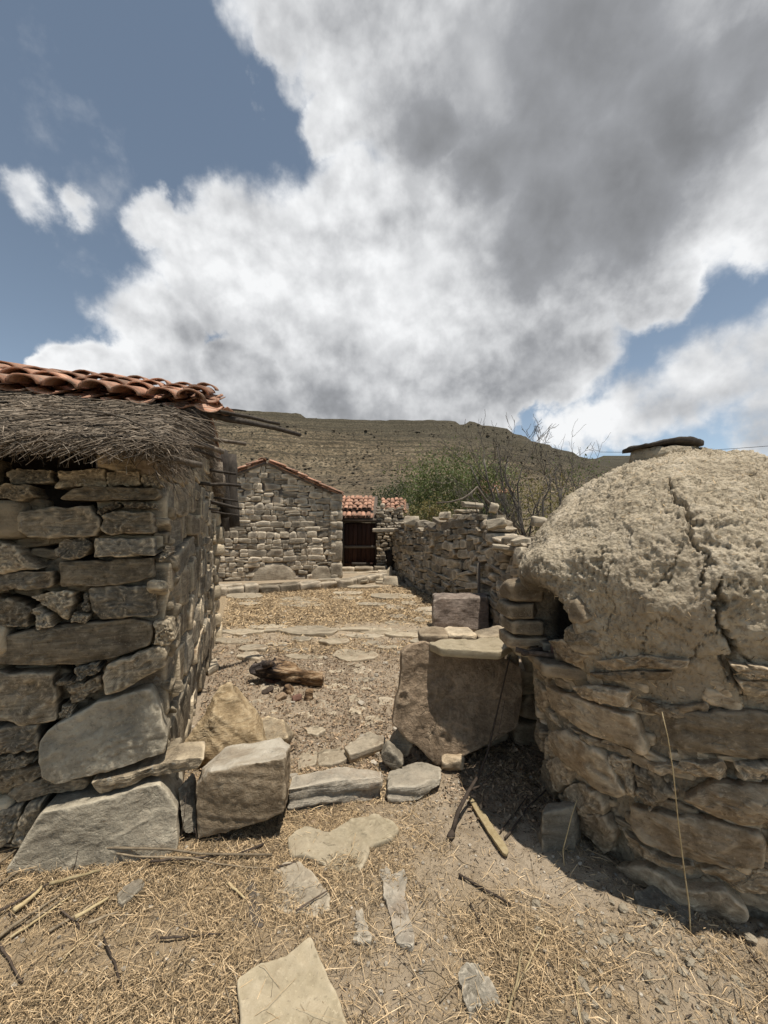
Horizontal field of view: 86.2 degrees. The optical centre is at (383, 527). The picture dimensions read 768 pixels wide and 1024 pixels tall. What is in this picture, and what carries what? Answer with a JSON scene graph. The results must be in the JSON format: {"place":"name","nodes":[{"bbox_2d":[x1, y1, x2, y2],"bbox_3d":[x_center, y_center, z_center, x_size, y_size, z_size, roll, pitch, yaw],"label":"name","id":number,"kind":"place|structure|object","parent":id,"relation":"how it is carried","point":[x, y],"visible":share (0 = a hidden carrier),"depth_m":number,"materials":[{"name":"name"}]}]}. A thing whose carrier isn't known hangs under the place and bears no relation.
{"place":"outdoors","nodes":[
{"label":"outdoors","id":0,"kind":"place"},
{"bbox_2d":[219,571,393,586],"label":"terrace","id":1,"kind":"structure","parent":0,"point":[345,575],"depth_m":10.69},
{"bbox_2d":[218,458,343,581],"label":"gabled house","id":2,"kind":"structure","parent":1,"relation":"on","point":[290,527],"depth_m":11.02,"materials":[{"name":"stone"}]},
{"bbox_2d":[342,565,395,574],"bbox_3d":[-0.563,1.356,13.055,1.882,0.276,0.950,0,0,0],"label":"gate step","id":3,"kind":"object","parent":1,"relation":"on","point":[368,569],"visible":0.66,"depth_m":13.15,"materials":[{"name":"stone"}]},
{"bbox_2d":[0,580,767,1023],"bbox_3d":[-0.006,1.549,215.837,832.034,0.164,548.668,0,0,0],"label":"ground","id":4,"kind":"structure","parent":0,"point":[524,838],"depth_m":1.67,"materials":[{"name":"soil"}]},
{"bbox_2d":[0,942,23,982],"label":"stick","id":5,"kind":"object","parent":4,"relation":"on","point":[4,952],"visible":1,"depth_m":1.49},
{"bbox_2d":[0,879,54,911],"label":"stalk","id":6,"kind":"object","parent":4,"relation":"on","point":[17,901],"visible":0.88,"depth_m":1.70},
{"bbox_2d":[0,892,62,937],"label":"stalk","id":7,"kind":"object","parent":4,"relation":"on","point":[6,930],"visible":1,"depth_m":1.64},
{"bbox_2d":[10,897,69,938],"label":"stalk","id":8,"kind":"object","parent":4,"relation":"on","point":[29,925],"visible":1,"depth_m":1.63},
{"bbox_2d":[74,897,108,919],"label":"stalk","id":9,"kind":"object","parent":4,"relation":"on","point":[80,914],"visible":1,"depth_m":1.68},
{"bbox_2d":[49,864,147,932],"bbox_3d":[-1.208,1.583,1.762,0.017,0.022,0.375,0,0,33],"label":"stalk","id":10,"kind":"object","parent":4,"relation":"on","point":[62,922],"visible":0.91,"depth_m":1.71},
{"bbox_2d":[88,911,117,924],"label":"stalk","id":11,"kind":"object","parent":4,"relation":"on","point":[100,918],"visible":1,"depth_m":1.65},
{"bbox_2d":[103,937,124,991],"bbox_3d":[-0.988,1.592,1.500,0.272,0.015,0.014,0,0,43],"label":"stick","id":12,"kind":"object","parent":4,"relation":"on","point":[111,955],"visible":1,"depth_m":1.51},
{"bbox_2d":[117,879,143,907],"bbox_3d":[-1.101,1.589,1.778,0.074,0.058,0.114,0,0,28],"label":"flagstone","id":13,"kind":"object","parent":4,"relation":"on","point":[133,887],"visible":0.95,"depth_m":1.77,"materials":[{"name":"stone"}]},
{"bbox_2d":[0,360,301,873],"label":"stone hut","id":14,"kind":"object","parent":4,"relation":"on","point":[120,508],"visible":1,"depth_m":2.02,"materials":[{"name":"stone"}]},
{"bbox_2d":[177,773,196,833],"bbox_3d":[-1.034,1.457,2.199,0.129,0.270,0.253,0,0,-22],"label":"wedge stone","id":15,"kind":"object","parent":4,"relation":"on","point":[190,816],"visible":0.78,"depth_m":2.13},
{"bbox_2d":[207,658,218,675],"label":"flagstone","id":16,"kind":"object","parent":4,"relation":"on","point":[213,667],"visible":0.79,"depth_m":4.58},
{"bbox_2d":[185,682,266,767],"bbox_3d":[-1.069,1.363,2.906,0.550,0.524,0.492,0,0,0],"label":"peaked boulder","id":17,"kind":"object","parent":4,"relation":"on","point":[231,716],"visible":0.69,"depth_m":2.77,"materials":[{"name":"stone"}]},
{"bbox_2d":[215,637,252,643],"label":"paving stone","id":18,"kind":"object","parent":4,"relation":"on","point":[226,640],"visible":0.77,"depth_m":5.69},
{"bbox_2d":[196,737,290,837],"bbox_3d":[-0.749,1.404,2.279,0.491,0.431,0.434,0,0,0],"label":"square block","id":19,"kind":"object","parent":4,"relation":"on","point":[238,786],"depth_m":2.09,"materials":[{"name":"stone"}]},
{"bbox_2d":[226,629,262,636],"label":"paving stone","id":20,"kind":"object","parent":4,"relation":"on","point":[241,632],"visible":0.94,"depth_m":6.12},
{"bbox_2d":[226,592,262,598],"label":"paving stone","id":21,"kind":"object","parent":4,"relation":"on","point":[244,595],"visible":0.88,"depth_m":9.43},
{"bbox_2d":[237,651,262,660],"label":"paving stone","id":22,"kind":"object","parent":4,"relation":"on","point":[250,656],"visible":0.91,"depth_m":5.01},
{"bbox_2d":[238,644,267,652],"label":"paving stone","id":23,"kind":"object","parent":4,"relation":"on","point":[253,647],"visible":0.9,"depth_m":5.30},
{"bbox_2d":[247,871,262,928],"bbox_3d":[-0.564,1.596,1.762,0.049,0.028,0.296,0,0,-25],"label":"wood splinter","id":24,"kind":"object","parent":4,"relation":"on","point":[250,887],"visible":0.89,"depth_m":1.72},
{"bbox_2d":[248,624,287,629],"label":"paving stone","id":25,"kind":"object","parent":4,"relation":"on","point":[260,627],"visible":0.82,"depth_m":6.52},
{"bbox_2d":[260,682,281,689],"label":"paving stone","id":26,"kind":"object","parent":4,"relation":"on","point":[268,685],"visible":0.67,"depth_m":4.12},
{"bbox_2d":[262,716,295,743],"bbox_3d":[-0.806,1.488,3.024,0.251,0.229,0.335,0,0,0],"label":"boulder","id":27,"kind":"object","parent":4,"relation":"on","point":[274,728],"visible":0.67,"depth_m":2.95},
{"bbox_2d":[249,657,323,686],"bbox_3d":[-1.015,1.463,4.227,0.810,0.264,0.335,0,0,0],"label":"charred log","id":28,"kind":"object","parent":4,"relation":"on","point":[278,668],"visible":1,"depth_m":4.13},
{"bbox_2d":[283,683,293,694],"bbox_3d":[-0.929,1.566,3.975,0.103,0.103,0.087,0,0,15],"label":"wood chip","id":29,"kind":"object","parent":4,"relation":"on","point":[288,688],"visible":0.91,"depth_m":3.95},
{"bbox_2d":[237,937,345,1023],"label":"flagstone","id":30,"kind":"object","parent":4,"relation":"on","point":[311,985],"visible":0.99,"depth_m":1.39,"materials":[{"name":"stone"}]},
{"bbox_2d":[280,596,318,600],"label":"paving stone","id":31,"kind":"object","parent":4,"relation":"on","point":[295,599],"visible":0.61,"depth_m":9.18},
{"bbox_2d":[272,861,330,918],"bbox_3d":[-0.387,1.608,1.797,0.216,0.070,0.340,0,0,-42],"label":"flagstone","id":32,"kind":"object","parent":4,"relation":"on","point":[304,878],"visible":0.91,"depth_m":1.80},
{"bbox_2d":[280,601,323,606],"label":"paving stone","id":33,"kind":"object","parent":4,"relation":"on","point":[301,604],"visible":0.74,"depth_m":8.51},
{"bbox_2d":[292,635,312,642],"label":"paving stone","id":34,"kind":"object","parent":4,"relation":"on","point":[302,639],"visible":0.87,"depth_m":5.82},
{"bbox_2d":[219,572,387,595],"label":"kerb wall","id":35,"kind":"structure","parent":4,"relation":"on","point":[252,587],"depth_m":10.48,"materials":[{"name":"stone"}]},
{"bbox_2d":[285,653,323,659],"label":"paving stone","id":36,"kind":"object","parent":4,"relation":"on","point":[294,656],"visible":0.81,"depth_m":5.05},
{"bbox_2d":[222,627,391,633],"bbox_3d":[-1.282,1.596,6.289,2.826,0.120,0.152,0,0,-4],"label":"step edge","id":37,"kind":"object","parent":4,"relation":"on","point":[348,629],"visible":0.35,"depth_m":6.29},
{"bbox_2d":[297,750,317,770],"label":"flagstone","id":38,"kind":"object","parent":4,"relation":"on","point":[306,757],"visible":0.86,"depth_m":2.81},
{"bbox_2d":[303,688,313,700],"bbox_3d":[-0.703,1.560,3.825,0.093,0.110,0.075,0,0,0],"label":"wood chip","id":39,"kind":"object","parent":4,"relation":"on","point":[308,694],"visible":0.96,"depth_m":3.80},
{"bbox_2d":[281,625,337,636],"bbox_3d":[-1.132,1.575,6.259,0.856,0.088,0.496,0,0,0],"label":"paving stone","id":40,"kind":"object","parent":4,"relation":"on","point":[311,631],"visible":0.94,"depth_m":6.13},
{"bbox_2d":[306,725,325,738],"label":"flagstone","id":41,"kind":"object","parent":4,"relation":"on","point":[316,731],"visible":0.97,"depth_m":3.15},
{"bbox_2d":[318,747,347,768],"bbox_3d":[-0.357,1.604,2.853,0.219,0.074,0.219,0,0,-18],"label":"flagstone","id":42,"kind":"object","parent":4,"relation":"on","point":[329,758],"visible":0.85,"depth_m":2.81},
{"bbox_2d":[319,638,349,645],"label":"paving stone","id":43,"kind":"object","parent":4,"relation":"on","point":[335,641],"visible":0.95,"depth_m":5.66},
{"bbox_2d":[287,767,382,811],"bbox_3d":[-0.276,1.552,2.451,0.588,0.196,0.193,0,0,-13],"label":"threshold stone","id":44,"kind":"object","parent":4,"relation":"on","point":[339,785],"visible":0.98,"depth_m":2.39,"materials":[{"name":"stone"}]},
{"bbox_2d":[287,814,398,873],"bbox_3d":[-0.186,1.593,2.051,0.577,0.084,0.320,0,0,-14],"label":"flagstone","id":45,"kind":"object","parent":4,"relation":"on","point":[371,831],"visible":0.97,"depth_m":2.06,"materials":[{"name":"stone"}]},
{"bbox_2d":[333,591,362,594],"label":"paving stone","id":46,"kind":"object","parent":4,"relation":"on","point":[348,592],"visible":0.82,"depth_m":9.84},
{"bbox_2d":[216,584,489,654],"bbox_3d":[-0.982,1.575,8.341,6.576,0.249,6.401,0,0,0],"label":"yard straw","id":47,"kind":"object","parent":4,"relation":"on","point":[273,597],"visible":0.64,"depth_m":7.76,"materials":[{"name":"plant"}]},
{"bbox_2d":[333,649,377,661],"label":"paving stone","id":48,"kind":"object","parent":4,"relation":"on","point":[361,655],"visible":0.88,"depth_m":5.08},
{"bbox_2d":[349,706,364,714],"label":"paving stone","id":49,"kind":"object","parent":4,"relation":"on","point":[356,710],"visible":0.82,"depth_m":3.59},
{"bbox_2d":[191,609,532,783],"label":"rubble chips","id":50,"kind":"object","parent":4,"relation":"on","point":[373,761],"visible":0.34,"depth_m":4.13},
{"bbox_2d":[353,908,372,946],"bbox_3d":[-0.083,1.605,1.641,0.077,0.051,0.140,0,0,0],"label":"flagstone","id":51,"kind":"object","parent":4,"relation":"on","point":[360,937],"visible":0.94,"depth_m":1.61,"materials":[{"name":"grey stone"}]},
{"bbox_2d":[347,584,381,588],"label":"paving stone","id":52,"kind":"object","parent":4,"relation":"on","point":[365,586],"visible":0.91,"depth_m":10.82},
{"bbox_2d":[345,731,384,762],"bbox_3d":[-0.144,1.555,2.935,0.322,0.078,0.190,0,0,-33],"label":"flagstone","id":53,"kind":"object","parent":4,"relation":"on","point":[368,744],"visible":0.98,"depth_m":2.88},
{"bbox_2d":[346,633,383,638],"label":"paving stone","id":54,"kind":"object","parent":4,"relation":"on","point":[374,635],"visible":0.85,"depth_m":6.03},
{"bbox_2d":[184,629,555,807],"bbox_3d":[-0.638,1.588,4.396,3.746,0.115,4.087,0,0,0],"label":"courtyard straw","id":55,"kind":"object","parent":4,"relation":"on","point":[482,752],"visible":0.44,"depth_m":2.91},
{"bbox_2d":[356,602,386,606],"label":"paving stone","id":56,"kind":"object","parent":4,"relation":"on","point":[373,604],"visible":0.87,"depth_m":8.52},
{"bbox_2d":[185,628,559,828],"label":"leaf litter","id":57,"kind":"object","parent":4,"relation":"on","point":[513,749],"visible":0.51,"depth_m":3.31,"materials":[{"name":"plant"}]},
{"bbox_2d":[361,715,383,726],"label":"paving stone","id":58,"kind":"object","parent":4,"relation":"on","point":[377,717],"visible":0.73,"depth_m":3.41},
{"bbox_2d":[361,640,384,645],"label":"paving stone","id":59,"kind":"object","parent":4,"relation":"on","point":[372,642],"visible":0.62,"depth_m":5.68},
{"bbox_2d":[360,626,400,633],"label":"paving stone","id":60,"kind":"object","parent":4,"relation":"on","point":[380,632],"visible":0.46,"depth_m":6.30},
{"bbox_2d":[0,738,767,1023],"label":"bark crumbs","id":61,"kind":"object","parent":4,"relation":"on","point":[632,981],"visible":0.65,"depth_m":1.58,"materials":[{"name":"wood"}]},
{"bbox_2d":[0,732,767,1023],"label":"straw litter","id":62,"kind":"object","parent":4,"relation":"on","point":[63,993],"visible":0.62,"depth_m":1.61,"materials":[{"name":"plant"}]},
{"bbox_2d":[12,885,41,912],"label":"stalk","id":63,"kind":"object","parent":62,"relation":"on","point":[19,906],"visible":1,"depth_m":1.69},
{"bbox_2d":[25,885,80,924],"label":"stalk","id":64,"kind":"object","parent":62,"relation":"on","point":[42,913],"visible":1,"depth_m":1.69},
{"bbox_2d":[49,869,99,885],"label":"stalk","id":65,"kind":"object","parent":62,"relation":"on","point":[58,881],"visible":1,"depth_m":1.81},
{"bbox_2d":[3,843,271,855],"bbox_3d":[-1.192,1.523,1.950,1.308,0.109,0.031,0,0,-2],"label":"stick","id":66,"kind":"object","parent":62,"relation":"on","point":[163,849],"visible":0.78,"depth_m":1.96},
{"bbox_2d":[149,855,221,862],"bbox_3d":[-0.938,1.568,1.944,0.329,0.016,0.018,0,0,-6],"label":"stick","id":67,"kind":"object","parent":62,"relation":"on","point":[168,859],"visible":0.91,"depth_m":1.94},
{"bbox_2d":[160,933,221,938],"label":"stick","id":68,"kind":"object","parent":62,"relation":"on","point":[172,937],"visible":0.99,"depth_m":1.59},
{"bbox_2d":[116,852,274,869],"bbox_3d":[-1.030,1.554,1.923,1.048,0.067,0.035,0,0,3],"label":"stick","id":69,"kind":"object","parent":62,"relation":"on","point":[129,855],"visible":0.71,"depth_m":1.92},
{"bbox_2d":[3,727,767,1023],"bbox_3d":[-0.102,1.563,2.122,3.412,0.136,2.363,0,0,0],"label":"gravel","id":70,"kind":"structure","parent":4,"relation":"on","point":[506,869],"depth_m":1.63,"materials":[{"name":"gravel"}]},
{"bbox_2d":[378,697,393,704],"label":"paving stone","id":71,"kind":"object","parent":4,"relation":"on","point":[385,699],"visible":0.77,"depth_m":3.80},
{"bbox_2d":[382,576,398,584],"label":"yard stone","id":72,"kind":"object","parent":4,"relation":"on","point":[390,580],"visible":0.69,"depth_m":11.55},
{"bbox_2d":[381,740,402,769],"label":"chock stone","id":73,"kind":"object","parent":4,"relation":"on","point":[391,755],"visible":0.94,"depth_m":2.67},
{"bbox_2d":[362,473,424,516],"bbox_3d":[0.701,-1.006,22.915,4.615,4.286,4.973,0,0,0],"label":"pepper tree","id":74,"kind":"object","parent":4,"relation":"on","point":[396,488],"visible":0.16,"depth_m":22.47,"materials":[{"name":"green plant"}]},
{"bbox_2d":[371,593,415,599],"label":"paving stone","id":75,"kind":"object","parent":4,"relation":"on","point":[383,595],"visible":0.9,"depth_m":9.38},
{"bbox_2d":[381,497,409,516],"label":"outbuilding","id":76,"kind":"structure","parent":4,"relation":"on","point":[396,501],"depth_m":16.77,"materials":[{"name":"tile"}]},
{"bbox_2d":[379,868,414,952],"bbox_3d":[0.062,1.605,1.738,0.126,0.066,0.378,0,0,-8],"label":"flagstone","id":77,"kind":"object","parent":4,"relation":"on","point":[394,899],"visible":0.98,"depth_m":1.72,"materials":[{"name":"grey stone"}]},
{"bbox_2d":[390,729,412,756],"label":"chock stone","id":78,"kind":"object","parent":4,"relation":"on","point":[400,742],"visible":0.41,"depth_m":2.80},
{"bbox_2d":[385,631,417,637],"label":"paving stone","id":79,"kind":"object","parent":4,"relation":"on","point":[400,634],"visible":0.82,"depth_m":6.01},
{"bbox_2d":[386,762,441,802],"bbox_3d":[0.189,1.591,2.572,0.360,0.134,0.345,0,0,0],"label":"threshold stone","id":80,"kind":"object","parent":4,"relation":"on","point":[415,780],"visible":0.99,"depth_m":2.49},
{"bbox_2d":[397,494,465,521],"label":"shrub","id":81,"kind":"object","parent":4,"relation":"on","point":[428,510],"visible":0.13,"depth_m":14.92,"materials":[{"name":"green plant"}]},
{"bbox_2d":[381,432,503,520],"bbox_3d":[2.734,-1.599,18.970,6.245,5.838,6.349,0,0,0],"label":"pepper tree","id":82,"kind":"object","parent":4,"relation":"on","point":[425,486],"visible":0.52,"depth_m":18.35,"materials":[{"name":"green plant"}]},
{"bbox_2d":[441,754,464,770],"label":"chock stone","id":83,"kind":"object","parent":4,"relation":"on","point":[451,762],"visible":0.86,"depth_m":2.69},
{"bbox_2d":[392,641,522,764],"bbox_3d":[0.515,1.196,2.870,0.930,0.800,0.274,0,0,-4],"label":"leaning slab","id":84,"kind":"object","parent":4,"relation":"on","point":[442,705],"depth_m":2.83,"materials":[{"name":"stone"}]},
{"bbox_2d":[429,637,512,658],"bbox_3d":[0.638,0.823,2.816,0.606,0.071,0.332,0,0,-12],"label":"shelf slab","id":85,"kind":"object","parent":84,"relation":"on","point":[489,648],"depth_m":2.75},
{"bbox_2d":[372,501,546,626],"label":"field wall","id":86,"kind":"structure","parent":4,"relation":"on","point":[444,552],"depth_m":8.01,"materials":[{"name":"stone"}]},
{"bbox_2d":[341,495,380,566],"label":"yard gate","id":87,"kind":"structure","parent":86,"relation":"attached to","point":[359,536],"depth_m":13.71,"materials":[{"name":"wood"}]},
{"bbox_2d":[432,592,488,630],"bbox_3d":[1.218,1.333,6.520,0.961,0.570,0.606,0,0,0],"label":"yard block","id":88,"kind":"object","parent":4,"relation":"on","point":[470,611],"depth_m":6.31,"materials":[{"name":"stone"}]},
{"bbox_2d":[418,625,536,746],"bbox_3d":[0.757,1.206,3.147,1.066,0.868,0.331,0,0,0],"label":"shelf support","id":89,"kind":"object","parent":4,"relation":"on","point":[522,733],"visible":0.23,"depth_m":3.04,"materials":[{"name":"stone"}]},
{"bbox_2d":[477,563,479,592],"bbox_3d":[1.555,1.078,6.713,0.055,1.007,0.122,0,0,7],"label":"wall pole","id":90,"kind":"object","parent":4,"relation":"on","point":[478,577],"depth_m":6.72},
{"bbox_2d":[447,655,510,840],"bbox_3d":[0.573,1.215,2.383,0.099,0.785,0.746,0,0,41],"label":"dry branch","id":91,"kind":"object","parent":4,"relation":"on","point":[451,835],"visible":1,"depth_m":2.36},
{"bbox_2d":[458,962,500,1015],"bbox_3d":[0.319,1.602,1.422,0.122,0.062,0.141,0,0,-18],"label":"flagstone","id":92,"kind":"object","parent":4,"relation":"on","point":[484,988],"visible":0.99,"depth_m":1.41,"materials":[{"name":"grey stone"}]},
{"bbox_2d":[458,873,510,905],"bbox_3d":[0.440,1.585,1.801,0.240,0.020,0.017,0,0,35],"label":"stick","id":93,"kind":"object","parent":4,"relation":"on","point":[479,886],"visible":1,"depth_m":1.80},
{"bbox_2d":[469,797,507,856],"bbox_3d":[0.554,1.587,2.203,0.046,0.018,0.435,0,0,-12],"label":"thin board","id":94,"kind":"object","parent":4,"relation":"on","point":[498,841],"visible":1,"depth_m":2.16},
{"bbox_2d":[432,443,548,530],"bbox_3d":[4.469,-1.163,17.422,4.812,5.019,4.342,0,0,14],"label":"pepper tree","id":95,"kind":"object","parent":4,"relation":"on","point":[491,482],"visible":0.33,"depth_m":17.30,"materials":[{"name":"green plant"}]},
{"bbox_2d":[480,480,515,526],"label":"shrub","id":96,"kind":"object","parent":4,"relation":"on","point":[498,497],"visible":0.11,"depth_m":24.04,"materials":[{"name":"plant"}]},
{"bbox_2d":[505,951,522,1023],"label":"stick","id":97,"kind":"object","parent":4,"relation":"on","point":[513,993],"visible":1,"depth_m":1.40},
{"bbox_2d":[432,412,596,536],"bbox_3d":[2.672,-0.655,8.240,3.661,3.563,2.223,0,0,-23],"label":"bare tree","id":98,"kind":"object","parent":4,"relation":"on","point":[518,508],"visible":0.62,"depth_m":8.18,"materials":[{"name":"brown plant"}]},
{"bbox_2d":[436,486,520,530],"bbox_3d":[1.826,-0.360,7.689,1.792,0.840,0.164,0,0,-17],"label":"dead branch","id":99,"kind":"object","parent":98,"relation":"attached to","point":[487,501],"visible":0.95,"depth_m":7.60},
{"bbox_2d":[504,790,546,838],"bbox_3d":[0.794,1.583,2.284,0.478,0.043,0.018,0,0,-45],"label":"stick","id":100,"kind":"object","parent":4,"relation":"on","point":[516,822],"visible":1,"depth_m":2.24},
{"bbox_2d":[507,927,545,1000],"bbox_3d":[0.529,1.586,1.498,0.014,0.034,0.308,0,0,44],"label":"stick","id":101,"kind":"object","parent":4,"relation":"on","point":[509,997],"visible":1,"depth_m":1.50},
{"bbox_2d":[485,465,583,535],"bbox_3d":[4.538,-0.423,12.916,4.221,3.717,3.743,0,0,0],"label":"shrub","id":102,"kind":"object","parent":4,"relation":"on","point":[532,499],"visible":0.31,"depth_m":12.79,"materials":[{"name":"green plant"}]},
{"bbox_2d":[511,478,574,534],"bbox_3d":[4.802,0.166,10.288,2.994,2.953,2.749,0,0,0],"label":"shrub","id":103,"kind":"object","parent":4,"relation":"on","point":[546,516],"visible":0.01,"depth_m":10.46,"materials":[{"name":"green plant"}]},
{"bbox_2d":[538,801,581,852],"bbox_3d":[0.888,1.533,2.060,0.244,0.283,0.137,0,0,0],"label":"stone","id":104,"kind":"object","parent":4,"relation":"on","point":[553,829],"visible":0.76,"depth_m":2.03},
{"bbox_2d":[530,444,609,506],"bbox_3d":[5.892,-0.805,12.188,2.779,4.049,2.428,0,0,0],"label":"shrub","id":105,"kind":"object","parent":4,"relation":"on","point":[579,478],"visible":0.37,"depth_m":12.27,"materials":[{"name":"green plant"}]},
{"bbox_2d":[529,419,610,500],"bbox_3d":[5.115,-0.977,11.210,1.982,4.368,2.287,0,0,0],"label":"bare shrub","id":106,"kind":"object","parent":4,"relation":"on","point":[558,495],"visible":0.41,"depth_m":11.20,"materials":[{"name":"brown plant"}]},
{"bbox_2d":[574,963,581,1023],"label":"stick","id":107,"kind":"object","parent":4,"relation":"on","point":[577,994],"visible":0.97,"depth_m":1.40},
{"bbox_2d":[497,436,767,923],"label":"mud oven","id":108,"kind":"object","parent":4,"relation":"on","point":[635,593],"visible":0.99,"depth_m":1.78,"materials":[{"name":"stone"}]},
{"bbox_2d":[515,647,554,657],"bbox_3d":[0.885,0.683,2.210,0.345,0.041,0.034,0,0,32],"label":"burnt stick","id":109,"kind":"object","parent":108,"relation":"on","point":[536,653],"visible":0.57,"depth_m":2.23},
{"bbox_2d":[538,640,550,650],"bbox_3d":[0.981,0.670,2.345,0.171,0.047,0.103,0,0,0],"label":"grey brick","id":110,"kind":"object","parent":108,"relation":"on","point":[545,645],"visible":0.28,"depth_m":2.31,"materials":[{"name":"blue stone"}]},
{"bbox_2d":[532,897,763,1023],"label":"dirt clods","id":111,"kind":"object","parent":4,"relation":"on","point":[689,961],"visible":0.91,"depth_m":1.51,"materials":[{"name":"soil"}]},
{"bbox_2d":[634,885,697,927],"bbox_3d":[1.154,1.607,1.704,0.280,0.105,0.167,0,0,-17],"label":"foot stone","id":112,"kind":"object","parent":4,"relation":"on","point":[652,897],"visible":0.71,"depth_m":1.71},
{"bbox_2d":[662,712,691,935],"bbox_3d":[1.123,1.161,1.568,0.169,0.939,0.013,0,0,-23],"label":"stalk","id":113,"kind":"object","parent":4,"relation":"on","point":[679,832],"visible":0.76,"depth_m":1.58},
{"bbox_2d":[0,0,767,458],"label":"sky","id":114,"kind":"structure","parent":0,"point":[554,211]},
{"bbox_2d":[212,411,612,540],"bbox_3d":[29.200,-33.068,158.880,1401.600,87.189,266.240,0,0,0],"label":"hill","id":115,"kind":"structure","parent":0,"point":[323,442],"depth_m":165.33,"materials":[{"name":"soil"}]},
{"bbox_2d":[217,414,609,510],"bbox_3d":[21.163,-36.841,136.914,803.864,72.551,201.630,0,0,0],"label":"hillside scrub","id":116,"kind":"object","parent":115,"relation":"on","point":[354,484],"visible":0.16,"depth_m":131.33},
{"bbox_2d":[593,456,629,468],"bbox_3d":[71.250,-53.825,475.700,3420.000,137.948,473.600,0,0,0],"label":"hill","id":117,"kind":"structure","parent":0,"point":[616,461],"depth_m":569.35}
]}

